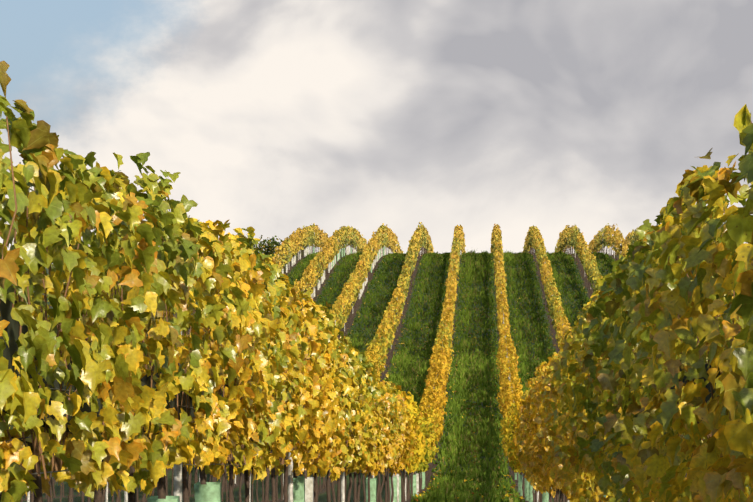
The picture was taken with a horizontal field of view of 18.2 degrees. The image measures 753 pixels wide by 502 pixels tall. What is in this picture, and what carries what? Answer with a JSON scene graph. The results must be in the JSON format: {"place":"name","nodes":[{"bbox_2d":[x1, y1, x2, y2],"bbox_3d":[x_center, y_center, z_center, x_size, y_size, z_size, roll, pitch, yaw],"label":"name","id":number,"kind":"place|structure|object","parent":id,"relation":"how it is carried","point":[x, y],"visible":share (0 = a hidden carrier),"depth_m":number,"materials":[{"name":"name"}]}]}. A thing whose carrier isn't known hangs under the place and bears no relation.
{"place":"outdoors","nodes":[
{"label":"outdoors","id":0,"kind":"place"},
{"bbox_2d":[0,116,752,478],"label":"vine branches","id":1,"kind":"object","parent":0,"point":[56,464],"visible":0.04,"depth_m":9.97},
{"bbox_2d":[0,0,752,263],"label":"sky","id":2,"kind":"structure","parent":0,"point":[278,118],"materials":[{"name":"white"}]},
{"bbox_2d":[11,180,744,474],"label":"trellis wires","id":3,"kind":"object","parent":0,"point":[284,381],"visible":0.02,"depth_m":12.33,"materials":[{"name":"grey metal"}]},
{"bbox_2d":[23,255,749,501],"bbox_3d":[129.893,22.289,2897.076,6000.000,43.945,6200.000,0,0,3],"label":"ground","id":4,"kind":"structure","parent":0,"point":[322,495],"depth_m":131.29,"materials":[{"name":"green plant"}]},
{"bbox_2d":[253,245,266,253],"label":"tree","id":5,"kind":"object","parent":4,"relation":"on","point":[255,248],"depth_m":239.16,"materials":[{"name":"green plant"}]},
{"bbox_2d":[253,235,287,254],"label":"tree","id":6,"kind":"object","parent":4,"relation":"on","point":[268,250],"visible":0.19,"depth_m":236.21,"materials":[{"name":"green plant"}]},
{"bbox_2d":[271,240,307,254],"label":"tree","id":7,"kind":"object","parent":4,"relation":"on","point":[276,245],"visible":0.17,"depth_m":234.34,"materials":[{"name":"green plant"}]},
{"bbox_2d":[27,232,614,501],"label":"trellis posts","id":8,"kind":"object","parent":4,"relation":"on","point":[177,480],"visible":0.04,"depth_m":30.82,"materials":[{"name":"grey wood"}]},
{"bbox_2d":[0,222,652,477],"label":"vine leaves","id":9,"kind":"object","parent":4,"relation":"on","point":[427,423],"visible":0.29,"depth_m":132.41,"materials":[{"name":"yellow plant"}]},
{"bbox_2d":[0,237,722,501],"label":"vine","id":10,"kind":"object","parent":4,"relation":"on","point":[162,490],"depth_m":25.48,"materials":[{"name":"plant"}]},
{"bbox_2d":[282,247,461,501],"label":"vine guards","id":11,"kind":"object","parent":4,"relation":"on","point":[309,489],"visible":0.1,"depth_m":149.90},
{"bbox_2d":[0,61,752,501],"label":"vine leaves","id":12,"kind":"object","parent":4,"relation":"on","point":[632,331],"visible":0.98,"depth_m":10.67,"materials":[{"name":"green plant"}]},
{"bbox_2d":[148,247,605,501],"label":"vine guards","id":13,"kind":"object","parent":4,"relation":"on","point":[209,492],"visible":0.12,"depth_m":23.03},
{"bbox_2d":[188,250,615,501],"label":"grass tufts","id":14,"kind":"object","parent":4,"relation":"on","point":[452,482],"visible":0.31,"depth_m":126.83,"materials":[{"name":"green plant"}]},
{"bbox_2d":[290,253,586,500],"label":"grass tufts","id":15,"kind":"object","parent":4,"relation":"on","point":[509,495],"visible":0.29,"depth_m":115.39,"materials":[{"name":"green plant"}]}
]}

